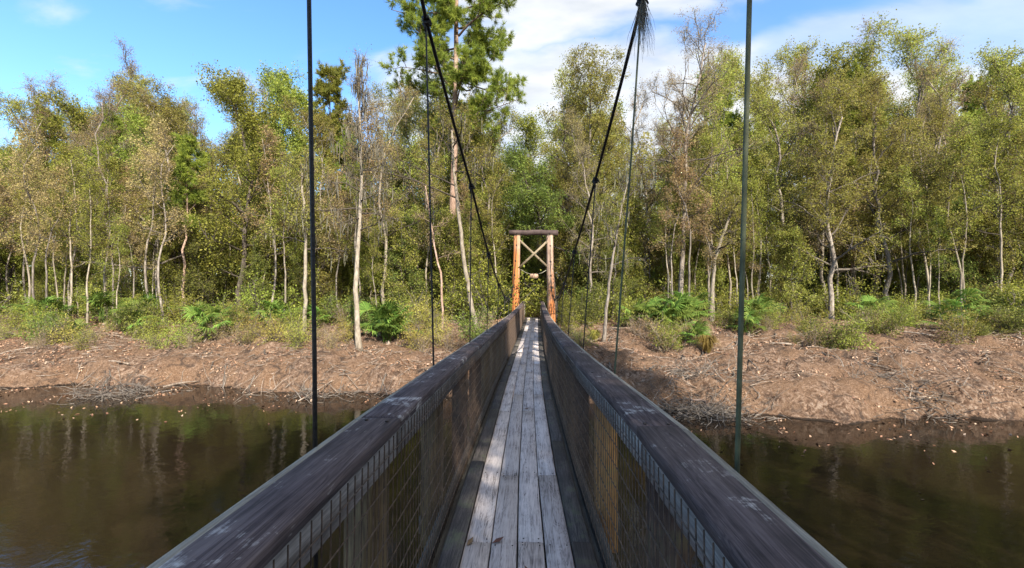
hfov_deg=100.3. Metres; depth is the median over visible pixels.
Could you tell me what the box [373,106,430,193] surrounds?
hardwood tree
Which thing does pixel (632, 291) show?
understory tree
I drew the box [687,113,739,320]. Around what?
sapling
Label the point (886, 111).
hardwood tree
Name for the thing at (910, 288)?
understory tree
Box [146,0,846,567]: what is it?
suspension footbridge
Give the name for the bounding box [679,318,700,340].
shrub
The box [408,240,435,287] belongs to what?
understory tree
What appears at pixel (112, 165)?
sapling
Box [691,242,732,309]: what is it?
understory tree
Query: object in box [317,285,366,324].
shrub
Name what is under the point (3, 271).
understory tree
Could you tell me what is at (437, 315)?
shrub
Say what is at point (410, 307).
shrub
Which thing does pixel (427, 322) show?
shrub
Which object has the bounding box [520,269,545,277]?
hanging sign
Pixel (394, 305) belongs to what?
shrub
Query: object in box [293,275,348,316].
shrub
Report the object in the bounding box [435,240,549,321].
shrub
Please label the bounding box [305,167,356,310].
sapling
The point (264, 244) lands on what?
sapling
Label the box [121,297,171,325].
shrub
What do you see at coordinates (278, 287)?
understory tree
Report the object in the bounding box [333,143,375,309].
sapling
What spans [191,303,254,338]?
shrub
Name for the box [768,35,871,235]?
hardwood tree
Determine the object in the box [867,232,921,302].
understory tree
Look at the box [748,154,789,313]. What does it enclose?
sapling
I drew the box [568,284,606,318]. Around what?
shrub
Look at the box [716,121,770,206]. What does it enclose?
pine tree
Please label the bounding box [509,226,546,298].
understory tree
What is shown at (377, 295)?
shrub
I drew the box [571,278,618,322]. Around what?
shrub
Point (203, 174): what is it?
hardwood tree
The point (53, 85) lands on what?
bare tree
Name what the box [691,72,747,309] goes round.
tree
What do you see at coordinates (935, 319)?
shrub
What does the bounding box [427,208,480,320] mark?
understory tree
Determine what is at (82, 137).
bare tree
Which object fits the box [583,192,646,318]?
evergreen tree
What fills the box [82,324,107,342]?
shrub
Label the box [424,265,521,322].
shrub
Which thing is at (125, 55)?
bare tree
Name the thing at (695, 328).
palmetto
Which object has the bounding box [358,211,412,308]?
understory tree
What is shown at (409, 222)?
understory tree
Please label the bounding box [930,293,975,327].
shrub
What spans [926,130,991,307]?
sapling
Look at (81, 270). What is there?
sapling
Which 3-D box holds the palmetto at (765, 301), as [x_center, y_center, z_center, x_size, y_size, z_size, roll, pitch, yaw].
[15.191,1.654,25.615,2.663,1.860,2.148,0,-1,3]
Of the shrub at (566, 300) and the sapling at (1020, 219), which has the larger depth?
the shrub at (566, 300)
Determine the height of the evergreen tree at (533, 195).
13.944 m
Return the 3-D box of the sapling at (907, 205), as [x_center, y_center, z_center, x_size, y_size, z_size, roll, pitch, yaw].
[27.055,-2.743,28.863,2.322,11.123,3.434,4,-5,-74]
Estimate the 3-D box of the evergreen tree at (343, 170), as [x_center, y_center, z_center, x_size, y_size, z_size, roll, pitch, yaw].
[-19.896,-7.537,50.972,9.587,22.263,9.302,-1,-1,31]
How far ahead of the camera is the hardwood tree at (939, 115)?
34.50 m
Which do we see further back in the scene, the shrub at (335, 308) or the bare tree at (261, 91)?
the bare tree at (261, 91)
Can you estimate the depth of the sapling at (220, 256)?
45.07 m
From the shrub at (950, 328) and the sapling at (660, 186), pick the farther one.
the sapling at (660, 186)
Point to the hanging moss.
(642, 14)
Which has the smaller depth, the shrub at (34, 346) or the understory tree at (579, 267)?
the shrub at (34, 346)
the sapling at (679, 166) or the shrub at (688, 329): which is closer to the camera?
the shrub at (688, 329)
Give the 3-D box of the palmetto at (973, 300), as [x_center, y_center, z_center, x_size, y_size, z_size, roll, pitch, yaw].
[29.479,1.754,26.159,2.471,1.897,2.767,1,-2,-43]
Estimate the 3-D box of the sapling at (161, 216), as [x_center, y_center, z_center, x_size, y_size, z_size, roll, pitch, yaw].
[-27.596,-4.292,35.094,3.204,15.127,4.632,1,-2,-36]
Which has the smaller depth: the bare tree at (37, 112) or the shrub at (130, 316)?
the shrub at (130, 316)
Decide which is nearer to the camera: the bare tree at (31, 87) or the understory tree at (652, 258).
the understory tree at (652, 258)
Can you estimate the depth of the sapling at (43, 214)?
36.72 m
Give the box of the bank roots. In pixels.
[34,327,1017,428]
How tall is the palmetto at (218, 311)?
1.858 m
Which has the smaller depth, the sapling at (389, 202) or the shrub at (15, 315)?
the shrub at (15, 315)
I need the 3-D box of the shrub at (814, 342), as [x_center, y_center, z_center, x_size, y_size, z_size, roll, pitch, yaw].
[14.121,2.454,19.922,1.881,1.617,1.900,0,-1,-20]
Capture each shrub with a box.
[0,275,24,316]
[0,287,44,313]
[0,303,37,330]
[0,322,26,339]
[1,296,23,314]
[14,312,68,344]
[15,301,71,327]
[19,311,70,336]
[22,281,115,320]
[23,310,95,344]
[25,338,48,349]
[27,320,70,347]
[36,312,72,329]
[61,326,105,349]
[73,330,98,342]
[76,288,130,316]
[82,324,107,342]
[100,318,117,331]
[104,301,150,333]
[104,311,129,331]
[115,315,157,339]
[119,286,181,312]
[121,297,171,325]
[123,280,194,321]
[132,327,174,348]
[139,311,193,341]
[157,288,207,324]
[157,315,211,347]
[171,330,205,348]
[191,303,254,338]
[200,318,233,340]
[208,290,250,317]
[214,293,234,308]
[214,295,248,317]
[222,266,308,321]
[227,319,259,345]
[228,304,279,331]
[232,323,265,343]
[236,309,296,344]
[260,301,310,329]
[260,314,319,345]
[261,315,280,334]
[275,316,293,329]
[278,316,319,348]
[282,313,307,329]
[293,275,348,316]
[309,293,351,324]
[309,326,346,350]
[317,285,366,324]
[320,329,340,342]
[327,316,366,343]
[329,302,353,325]
[335,313,354,330]
[338,311,353,323]
[341,292,379,325]
[352,278,415,311]
[363,297,409,325]
[380,282,439,315]
[383,295,436,320]
[388,286,443,323]
[397,314,435,350]
[398,299,454,337]
[409,333,434,351]
[413,309,458,335]
[417,304,438,326]
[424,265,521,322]
[424,314,458,347]
[425,307,450,324]
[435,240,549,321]
[438,326,470,352]
[442,300,496,341]
[472,273,533,319]
[476,306,499,328]
[477,291,511,319]
[503,278,546,314]
[519,292,542,317]
[520,285,546,314]
[535,281,576,316]
[556,304,603,334]
[557,300,582,321]
[558,288,577,315]
[558,288,605,314]
[564,286,611,316]
[567,299,603,327]
[567,327,599,345]
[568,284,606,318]
[569,321,586,333]
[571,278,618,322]
[572,327,593,340]
[602,283,648,321]
[611,291,655,327]
[621,315,649,335]
[624,308,664,344]
[628,293,666,329]
[644,314,687,345]
[645,320,684,353]
[649,290,691,321]
[654,274,711,308]
[655,325,685,350]
[665,314,684,330]
[675,318,709,344]
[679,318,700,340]
[697,297,738,325]
[706,283,760,320]
[713,302,765,334]
[757,299,792,328]
[757,312,782,329]
[758,309,787,327]
[761,295,813,323]
[782,303,840,332]
[784,330,802,344]
[787,292,823,315]
[791,323,841,347]
[792,316,821,332]
[795,309,863,349]
[797,278,866,319]
[797,312,878,350]
[805,312,835,328]
[814,322,832,335]
[820,291,875,320]
[840,308,893,333]
[841,302,885,328]
[842,285,901,319]
[846,286,900,305]
[850,281,923,320]
[854,304,892,325]
[855,300,915,337]
[871,301,929,327]
[875,291,928,320]
[894,310,927,328]
[895,301,929,323]
[901,287,951,320]
[918,283,995,304]
[919,302,952,320]
[921,302,989,344]
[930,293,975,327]
[932,281,990,308]
[946,316,986,333]
[953,284,1022,321]
[963,303,1015,327]
[964,318,1016,337]
[966,319,998,337]
[967,302,1023,330]
[976,308,1021,330]
[983,302,1023,333]
[986,280,1023,304]
[991,277,1023,322]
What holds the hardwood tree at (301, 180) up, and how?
on the ground
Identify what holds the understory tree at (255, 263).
on the ground
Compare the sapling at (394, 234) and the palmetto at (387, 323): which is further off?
the sapling at (394, 234)
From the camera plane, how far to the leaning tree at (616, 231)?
22.16 m
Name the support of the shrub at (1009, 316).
on the ground
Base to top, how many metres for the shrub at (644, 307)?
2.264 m
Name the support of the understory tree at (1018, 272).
on the ground
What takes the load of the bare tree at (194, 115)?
on the ground
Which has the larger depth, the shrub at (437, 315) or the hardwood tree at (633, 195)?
the hardwood tree at (633, 195)
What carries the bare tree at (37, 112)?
on the ground
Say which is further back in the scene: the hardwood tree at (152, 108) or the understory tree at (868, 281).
the understory tree at (868, 281)
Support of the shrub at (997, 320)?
on the ground
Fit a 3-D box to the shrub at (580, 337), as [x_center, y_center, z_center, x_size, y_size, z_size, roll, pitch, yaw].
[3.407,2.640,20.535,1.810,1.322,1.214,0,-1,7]
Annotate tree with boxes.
[0,89,67,304]
[0,136,27,303]
[0,136,49,284]
[0,253,28,305]
[0,266,16,305]
[9,240,66,296]
[10,91,63,292]
[14,74,75,276]
[17,85,103,296]
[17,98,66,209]
[22,255,62,314]
[30,233,77,301]
[31,242,80,297]
[35,70,94,276]
[43,91,128,274]
[43,103,103,287]
[43,218,102,315]
[57,78,156,312]
[60,75,211,318]
[66,256,95,302]
[71,36,157,299]
[72,79,157,292]
[72,103,139,290]
[73,223,137,308]
[74,57,145,298]
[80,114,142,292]
[94,104,191,300]
[94,256,125,296]
[102,98,150,179]
[104,64,157,179]
[114,109,215,283]
[115,74,220,310]
[122,228,164,293]
[127,219,190,316]
[128,88,158,185]
[137,250,188,298]
[142,93,212,161]
[159,132,211,310]
[165,240,199,299]
[166,210,234,318]
[174,97,242,305]
[181,248,227,314]
[182,130,224,293]
[187,59,309,314]
[189,127,246,305]
[207,119,281,294]
[208,93,278,286]
[209,248,251,310]
[212,130,248,305]
[214,67,263,221]
[216,227,245,308]
[218,131,278,265]
[218,139,253,285]
[219,222,270,314]
[226,58,313,286]
[229,67,287,272]
[230,72,340,307]
[235,235,287,312]
[242,140,364,330]
[247,94,353,317]
[250,252,280,308]
[261,247,283,294]
[268,200,325,305]
[268,260,294,306]
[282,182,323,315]
[283,236,325,317]
[286,235,329,303]
[288,200,350,308]
[293,56,365,221]
[307,244,345,309]
[315,44,405,350]
[316,239,353,301]
[318,130,378,234]
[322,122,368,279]
[322,227,363,308]
[325,86,507,329]
[325,89,406,293]
[333,81,438,303]
[337,142,382,265]
[339,224,390,311]
[340,221,378,300]
[341,78,434,270]
[351,247,380,315]
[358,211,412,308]
[367,150,412,256]
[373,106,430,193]
[374,234,419,300]
[375,71,460,289]
[377,142,424,284]
[378,0,528,315]
[378,205,435,306]
[379,214,434,310]
[398,125,450,282]
[400,89,446,212]
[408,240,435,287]
[409,168,461,331]
[415,244,450,311]
[416,119,462,254]
[419,130,488,289]
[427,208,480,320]
[428,211,486,314]
[433,255,455,314]
[438,111,523,275]
[448,103,524,283]
[456,130,517,276]
[472,233,499,306]
[473,226,511,300]
[475,169,512,289]
[479,130,510,275]
[484,147,555,297]
[492,133,610,320]
[500,103,559,300]
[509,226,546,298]
[509,236,546,311]
[520,152,558,290]
[521,235,560,298]
[531,37,658,293]
[532,170,573,274]
[535,61,601,239]
[535,88,602,294]
[536,167,579,299]
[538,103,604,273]
[538,217,596,304]
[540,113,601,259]
[557,218,605,302]
[558,106,621,298]
[558,200,610,297]
[563,227,603,309]
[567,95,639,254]
[583,149,665,341]
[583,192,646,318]
[591,125,653,264]
[592,195,661,317]
[596,206,656,309]
[598,197,652,309]
[607,71,694,301]
[609,237,640,305]
[618,0,771,293]
[618,157,651,262]
[632,109,683,283]
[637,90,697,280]
[640,211,706,296]
[642,193,707,303]
[642,226,685,305]
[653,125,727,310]
[667,185,757,321]
[673,253,694,298]
[675,133,751,316]
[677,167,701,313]
[682,42,786,286]
[684,202,728,316]
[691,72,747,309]
[691,216,746,312]
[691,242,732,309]
[713,41,809,252]
[715,208,778,308]
[715,231,750,306]
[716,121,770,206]
[726,241,766,315]
[739,69,825,314]
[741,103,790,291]
[746,235,772,294]
[749,117,819,287]
[754,244,776,284]
[760,226,824,319]
[762,39,896,314]
[762,246,806,316]
[762,255,800,313]
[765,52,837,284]
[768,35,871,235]
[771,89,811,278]
[773,61,897,319]
[785,69,865,318]
[788,63,877,255]
[793,237,829,314]
[807,72,893,294]
[811,9,974,303]
[814,57,897,303]
[824,66,977,319]
[825,71,922,291]
[833,257,848,299]
[835,15,922,299]
[838,235,885,297]
[843,257,864,290]
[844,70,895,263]
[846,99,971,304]
[857,222,910,298]
[867,216,918,302]
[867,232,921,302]
[871,18,964,305]
[874,89,988,288]
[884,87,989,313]
[884,259,910,299]
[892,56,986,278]
[892,230,959,317]
[894,261,926,304]
[896,49,987,186]
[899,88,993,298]
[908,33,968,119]
[912,190,1012,307]
[920,245,958,312]
[922,38,1023,293]
[934,68,1023,293]
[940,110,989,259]
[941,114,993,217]
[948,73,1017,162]
[955,217,1011,301]
[958,205,1023,302]
[967,120,1023,268]
[976,109,1023,200]
[978,203,1023,288]
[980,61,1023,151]
[992,103,1023,202]
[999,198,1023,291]
[1007,223,1023,293]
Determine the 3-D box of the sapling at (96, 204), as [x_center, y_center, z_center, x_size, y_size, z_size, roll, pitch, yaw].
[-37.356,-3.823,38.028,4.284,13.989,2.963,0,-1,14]
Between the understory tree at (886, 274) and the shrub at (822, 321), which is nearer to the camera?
the shrub at (822, 321)
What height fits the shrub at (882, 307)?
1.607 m
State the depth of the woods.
70.25 m
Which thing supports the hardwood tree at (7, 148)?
on the ground
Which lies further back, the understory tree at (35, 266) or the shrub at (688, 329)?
the understory tree at (35, 266)
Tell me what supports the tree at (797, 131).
on the ground
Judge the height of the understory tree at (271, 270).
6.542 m
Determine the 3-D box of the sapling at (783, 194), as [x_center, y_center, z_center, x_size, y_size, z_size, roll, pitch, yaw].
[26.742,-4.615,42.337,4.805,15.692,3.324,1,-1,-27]
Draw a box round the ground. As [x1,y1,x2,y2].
[0,295,1023,424]
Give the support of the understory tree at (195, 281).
on the ground
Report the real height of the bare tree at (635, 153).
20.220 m
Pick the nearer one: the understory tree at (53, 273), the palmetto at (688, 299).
the palmetto at (688, 299)
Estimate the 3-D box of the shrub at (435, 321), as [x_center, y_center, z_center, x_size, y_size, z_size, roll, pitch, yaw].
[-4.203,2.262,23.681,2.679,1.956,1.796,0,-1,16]
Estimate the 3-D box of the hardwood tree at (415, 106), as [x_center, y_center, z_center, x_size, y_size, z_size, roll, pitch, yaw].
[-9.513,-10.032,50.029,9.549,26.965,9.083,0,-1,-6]
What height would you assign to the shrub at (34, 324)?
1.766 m
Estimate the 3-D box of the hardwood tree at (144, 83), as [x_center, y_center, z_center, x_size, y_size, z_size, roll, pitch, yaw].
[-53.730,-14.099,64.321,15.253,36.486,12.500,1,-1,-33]
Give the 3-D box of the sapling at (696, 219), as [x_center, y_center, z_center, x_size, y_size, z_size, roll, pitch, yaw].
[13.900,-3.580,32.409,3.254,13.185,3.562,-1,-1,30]
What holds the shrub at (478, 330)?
on the ground
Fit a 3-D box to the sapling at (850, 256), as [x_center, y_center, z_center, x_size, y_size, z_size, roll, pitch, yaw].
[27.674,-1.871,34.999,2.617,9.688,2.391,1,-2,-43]
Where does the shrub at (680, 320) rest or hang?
on the ground
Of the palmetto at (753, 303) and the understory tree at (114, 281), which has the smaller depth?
the palmetto at (753, 303)
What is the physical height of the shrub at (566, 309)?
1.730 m
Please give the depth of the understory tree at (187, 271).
42.18 m
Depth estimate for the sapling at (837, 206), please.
35.21 m
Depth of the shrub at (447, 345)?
20.78 m
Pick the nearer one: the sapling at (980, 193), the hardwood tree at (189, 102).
the sapling at (980, 193)
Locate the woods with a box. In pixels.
[1,88,986,303]
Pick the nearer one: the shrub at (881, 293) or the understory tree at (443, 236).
the understory tree at (443, 236)
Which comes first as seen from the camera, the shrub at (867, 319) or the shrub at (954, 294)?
the shrub at (867, 319)
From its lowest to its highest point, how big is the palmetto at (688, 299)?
2.209 m
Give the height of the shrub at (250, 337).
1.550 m
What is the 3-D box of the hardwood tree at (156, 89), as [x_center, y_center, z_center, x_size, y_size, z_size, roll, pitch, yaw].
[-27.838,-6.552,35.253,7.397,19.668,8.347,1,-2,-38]
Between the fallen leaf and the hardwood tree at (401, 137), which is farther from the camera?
the hardwood tree at (401, 137)
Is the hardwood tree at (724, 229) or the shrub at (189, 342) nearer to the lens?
the shrub at (189, 342)
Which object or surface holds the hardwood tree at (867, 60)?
on the ground
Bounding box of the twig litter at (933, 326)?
[0,320,1023,408]
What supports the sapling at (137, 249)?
on the ground
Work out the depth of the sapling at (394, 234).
35.75 m
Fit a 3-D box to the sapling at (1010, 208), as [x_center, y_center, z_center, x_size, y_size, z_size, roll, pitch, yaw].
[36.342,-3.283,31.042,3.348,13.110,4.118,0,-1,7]
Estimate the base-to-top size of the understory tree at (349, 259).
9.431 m
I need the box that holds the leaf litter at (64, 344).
[0,317,1023,471]
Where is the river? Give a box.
[0,384,1023,567]
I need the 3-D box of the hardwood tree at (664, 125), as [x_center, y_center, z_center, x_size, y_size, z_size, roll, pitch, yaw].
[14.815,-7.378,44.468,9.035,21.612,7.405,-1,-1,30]
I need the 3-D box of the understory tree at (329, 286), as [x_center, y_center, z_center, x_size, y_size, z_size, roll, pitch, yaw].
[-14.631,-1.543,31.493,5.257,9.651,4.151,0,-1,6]
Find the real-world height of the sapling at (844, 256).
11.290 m
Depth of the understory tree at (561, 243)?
32.61 m
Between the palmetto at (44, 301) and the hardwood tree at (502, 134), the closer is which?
the palmetto at (44, 301)
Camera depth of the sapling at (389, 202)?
41.39 m
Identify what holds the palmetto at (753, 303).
on the ground
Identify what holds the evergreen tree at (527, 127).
on the ground
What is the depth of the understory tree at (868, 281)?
39.88 m
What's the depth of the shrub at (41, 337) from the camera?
22.96 m
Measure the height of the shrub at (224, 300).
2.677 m
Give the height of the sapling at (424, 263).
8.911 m
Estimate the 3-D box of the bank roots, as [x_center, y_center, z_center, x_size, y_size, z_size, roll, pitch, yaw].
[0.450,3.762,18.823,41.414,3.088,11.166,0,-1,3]
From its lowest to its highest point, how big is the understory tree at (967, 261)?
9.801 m
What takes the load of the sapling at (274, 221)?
on the ground
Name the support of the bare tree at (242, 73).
on the ground
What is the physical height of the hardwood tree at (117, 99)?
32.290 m
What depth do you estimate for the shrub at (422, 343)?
21.09 m
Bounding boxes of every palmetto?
[3,295,67,324]
[17,297,78,318]
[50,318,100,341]
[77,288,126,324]
[106,299,152,314]
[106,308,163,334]
[111,291,180,314]
[172,300,219,321]
[180,303,233,341]
[192,305,233,325]
[209,317,243,333]
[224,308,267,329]
[253,301,300,325]
[257,299,283,319]
[303,304,332,328]
[346,301,401,336]
[361,300,412,344]
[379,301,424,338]
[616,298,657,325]
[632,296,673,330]
[648,296,703,328]
[656,291,715,326]
[679,320,712,343]
[686,292,718,321]
[726,305,769,335]
[744,292,778,324]
[753,296,788,316]
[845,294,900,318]
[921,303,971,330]
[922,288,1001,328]
[966,297,1016,317]
[980,297,1023,320]
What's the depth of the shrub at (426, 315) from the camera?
25.02 m
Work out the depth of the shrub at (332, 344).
21.43 m
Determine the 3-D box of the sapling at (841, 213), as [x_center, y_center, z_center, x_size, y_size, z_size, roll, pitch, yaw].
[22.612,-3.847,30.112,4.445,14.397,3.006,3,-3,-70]
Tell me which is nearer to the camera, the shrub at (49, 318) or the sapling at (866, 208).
the shrub at (49, 318)
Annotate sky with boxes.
[0,0,1023,290]
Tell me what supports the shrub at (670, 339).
on the ground
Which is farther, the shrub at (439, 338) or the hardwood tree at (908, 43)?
the hardwood tree at (908, 43)
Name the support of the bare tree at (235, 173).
on the ground
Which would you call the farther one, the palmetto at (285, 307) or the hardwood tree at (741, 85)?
the hardwood tree at (741, 85)
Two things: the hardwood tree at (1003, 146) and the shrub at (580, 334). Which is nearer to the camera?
the shrub at (580, 334)
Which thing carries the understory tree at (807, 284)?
on the ground
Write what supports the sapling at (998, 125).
on the ground
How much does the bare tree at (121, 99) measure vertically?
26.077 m
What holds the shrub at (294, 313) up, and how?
on the ground
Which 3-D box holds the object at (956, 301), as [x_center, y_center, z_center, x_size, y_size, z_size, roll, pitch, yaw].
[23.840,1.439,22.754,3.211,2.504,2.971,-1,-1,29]
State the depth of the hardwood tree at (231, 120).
61.46 m
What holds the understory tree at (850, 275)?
on the ground
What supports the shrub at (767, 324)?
on the ground
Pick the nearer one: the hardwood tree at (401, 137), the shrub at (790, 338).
the shrub at (790, 338)
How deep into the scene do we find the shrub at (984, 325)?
20.77 m
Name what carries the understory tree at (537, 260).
on the ground
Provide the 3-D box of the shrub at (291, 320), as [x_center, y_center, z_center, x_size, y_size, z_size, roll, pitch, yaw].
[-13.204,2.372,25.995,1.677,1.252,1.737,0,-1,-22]
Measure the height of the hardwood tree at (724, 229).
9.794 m
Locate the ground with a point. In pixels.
(825, 404)
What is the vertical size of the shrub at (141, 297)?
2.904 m
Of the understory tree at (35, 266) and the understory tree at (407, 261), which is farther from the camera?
the understory tree at (35, 266)
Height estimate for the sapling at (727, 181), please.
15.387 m
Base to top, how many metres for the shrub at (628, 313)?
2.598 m
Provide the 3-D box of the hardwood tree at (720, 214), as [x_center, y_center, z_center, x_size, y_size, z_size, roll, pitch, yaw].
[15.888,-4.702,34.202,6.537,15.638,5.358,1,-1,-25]
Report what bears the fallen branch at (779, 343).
on the ground
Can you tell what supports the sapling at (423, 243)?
on the ground
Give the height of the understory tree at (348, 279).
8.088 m
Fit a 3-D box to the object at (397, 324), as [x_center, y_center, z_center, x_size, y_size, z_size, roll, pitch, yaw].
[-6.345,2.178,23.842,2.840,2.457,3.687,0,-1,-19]
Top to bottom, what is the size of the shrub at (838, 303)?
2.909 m
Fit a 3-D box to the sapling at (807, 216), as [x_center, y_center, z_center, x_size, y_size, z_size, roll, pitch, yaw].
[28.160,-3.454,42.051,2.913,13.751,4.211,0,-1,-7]
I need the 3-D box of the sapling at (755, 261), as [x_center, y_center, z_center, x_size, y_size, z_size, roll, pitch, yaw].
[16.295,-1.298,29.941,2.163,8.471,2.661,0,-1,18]
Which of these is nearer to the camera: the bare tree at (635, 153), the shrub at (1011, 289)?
the shrub at (1011, 289)
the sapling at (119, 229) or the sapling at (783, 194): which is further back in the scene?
the sapling at (783, 194)
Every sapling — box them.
[0,118,72,324]
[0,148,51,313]
[0,148,62,315]
[0,151,59,305]
[0,162,34,313]
[0,166,19,246]
[0,174,32,256]
[2,204,29,290]
[13,167,68,287]
[14,161,89,315]
[25,190,75,311]
[33,147,108,317]
[35,182,89,317]
[39,142,108,321]
[56,214,84,301]
[61,226,93,312]
[66,163,115,324]
[69,138,136,318]
[77,185,114,302]
[80,167,115,300]
[88,160,150,321]
[93,212,140,315]
[101,193,156,296]
[104,190,148,296]
[110,109,195,320]
[110,234,136,301]
[115,164,138,297]
[125,181,151,291]
[131,118,193,321]
[137,137,204,315]
[140,209,172,307]
[158,143,195,288]
[160,190,197,301]
[164,169,212,311]
[177,185,227,301]
[209,193,241,305]
[218,212,236,302]
[221,228,231,306]
[231,123,302,315]
[243,156,289,297]
[250,178,281,316]
[259,146,315,325]
[277,217,298,305]
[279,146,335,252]
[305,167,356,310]
[320,99,395,320]
[320,201,352,297]
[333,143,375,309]
[344,203,368,261]
[359,216,392,305]
[376,189,398,244]
[380,198,405,297]
[405,204,428,285]
[409,134,449,305]
[412,218,429,275]
[446,181,482,286]
[455,187,481,318]
[477,159,513,297]
[562,193,578,292]
[574,172,608,265]
[579,193,611,314]
[629,164,667,301]
[639,211,656,288]
[642,145,688,297]
[642,161,692,316]
[647,152,702,294]
[651,126,714,318]
[673,121,734,298]
[686,152,712,315]
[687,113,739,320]
[689,188,725,320]
[695,121,756,308]
[714,180,761,299]
[726,216,765,295]
[738,164,775,299]
[740,182,784,294]
[741,148,789,317]
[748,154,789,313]
[754,240,772,295]
[769,160,795,246]
[789,181,814,284]
[806,131,856,319]
[808,231,827,287]
[809,162,866,315]
[824,207,863,307]
[831,141,873,301]
[835,231,861,301]
[836,206,866,298]
[844,177,893,294]
[860,249,886,280]
[863,136,927,301]
[876,177,924,311]
[878,163,933,310]
[881,113,970,317]
[883,205,926,306]
[895,228,911,272]
[902,192,936,316]
[906,173,962,318]
[918,114,1006,311]
[922,204,961,321]
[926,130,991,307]
[950,222,983,271]
[952,228,977,285]
[957,95,1023,303]
[960,186,986,251]
[977,152,1023,289]
[979,152,1023,290]
[983,239,1003,285]
[998,129,1023,236]
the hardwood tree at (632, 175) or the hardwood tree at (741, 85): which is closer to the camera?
the hardwood tree at (632, 175)
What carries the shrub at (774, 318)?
on the ground
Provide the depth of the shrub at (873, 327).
20.43 m
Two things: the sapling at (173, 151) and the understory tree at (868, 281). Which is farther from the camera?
the understory tree at (868, 281)
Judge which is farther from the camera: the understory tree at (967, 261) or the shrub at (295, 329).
the understory tree at (967, 261)
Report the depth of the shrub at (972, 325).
22.03 m
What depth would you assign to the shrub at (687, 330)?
21.54 m
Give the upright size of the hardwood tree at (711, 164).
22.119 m
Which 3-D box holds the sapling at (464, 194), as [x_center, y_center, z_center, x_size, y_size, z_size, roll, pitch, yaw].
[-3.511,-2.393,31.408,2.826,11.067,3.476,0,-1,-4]
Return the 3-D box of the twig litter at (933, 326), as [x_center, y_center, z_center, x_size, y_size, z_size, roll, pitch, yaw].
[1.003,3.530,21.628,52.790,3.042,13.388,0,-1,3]
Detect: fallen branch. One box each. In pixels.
[163,381,198,387]
[298,344,375,401]
[690,399,714,406]
[762,342,791,344]
[894,331,933,336]
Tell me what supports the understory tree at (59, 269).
on the ground
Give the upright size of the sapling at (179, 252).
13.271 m
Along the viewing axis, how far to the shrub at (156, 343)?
22.32 m
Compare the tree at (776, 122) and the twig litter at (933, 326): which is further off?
the tree at (776, 122)
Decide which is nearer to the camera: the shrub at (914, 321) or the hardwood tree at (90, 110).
the shrub at (914, 321)
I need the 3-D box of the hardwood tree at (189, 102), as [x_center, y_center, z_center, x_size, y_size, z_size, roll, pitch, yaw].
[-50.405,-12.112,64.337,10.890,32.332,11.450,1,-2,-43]
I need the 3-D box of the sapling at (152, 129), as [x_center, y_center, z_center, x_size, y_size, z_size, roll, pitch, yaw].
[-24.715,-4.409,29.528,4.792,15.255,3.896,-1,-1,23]
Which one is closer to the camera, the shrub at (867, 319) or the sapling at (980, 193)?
the shrub at (867, 319)
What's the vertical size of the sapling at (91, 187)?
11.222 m
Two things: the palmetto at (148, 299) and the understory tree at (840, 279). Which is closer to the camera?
the palmetto at (148, 299)
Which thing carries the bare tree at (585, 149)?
on the ground
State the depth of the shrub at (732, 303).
28.66 m
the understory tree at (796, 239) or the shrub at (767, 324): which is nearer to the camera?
the shrub at (767, 324)
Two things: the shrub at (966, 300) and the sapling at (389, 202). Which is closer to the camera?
the shrub at (966, 300)
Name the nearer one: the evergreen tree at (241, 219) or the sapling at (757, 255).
the sapling at (757, 255)
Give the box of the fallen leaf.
[492,537,502,542]
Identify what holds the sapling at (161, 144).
on the ground
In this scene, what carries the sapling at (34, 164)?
on the ground
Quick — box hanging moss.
[626,0,655,62]
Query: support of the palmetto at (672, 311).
on the ground
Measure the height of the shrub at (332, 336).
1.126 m
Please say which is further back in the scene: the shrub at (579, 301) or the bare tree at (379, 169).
the bare tree at (379, 169)
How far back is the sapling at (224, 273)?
43.99 m
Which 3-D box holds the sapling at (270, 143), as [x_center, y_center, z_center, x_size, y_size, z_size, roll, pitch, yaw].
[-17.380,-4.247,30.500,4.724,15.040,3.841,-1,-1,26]
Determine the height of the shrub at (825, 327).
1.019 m
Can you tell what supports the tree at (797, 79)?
on the ground
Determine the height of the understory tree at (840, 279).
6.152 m
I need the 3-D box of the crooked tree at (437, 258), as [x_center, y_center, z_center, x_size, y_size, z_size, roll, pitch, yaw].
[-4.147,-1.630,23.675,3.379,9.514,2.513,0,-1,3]
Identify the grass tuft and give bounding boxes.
[585,329,602,341]
[694,334,722,352]
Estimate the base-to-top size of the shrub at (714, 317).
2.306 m
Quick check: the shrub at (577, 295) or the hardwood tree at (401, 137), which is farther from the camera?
the hardwood tree at (401, 137)
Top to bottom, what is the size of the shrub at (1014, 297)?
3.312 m
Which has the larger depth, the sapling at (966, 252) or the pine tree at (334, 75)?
the pine tree at (334, 75)
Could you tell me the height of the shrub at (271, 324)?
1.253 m

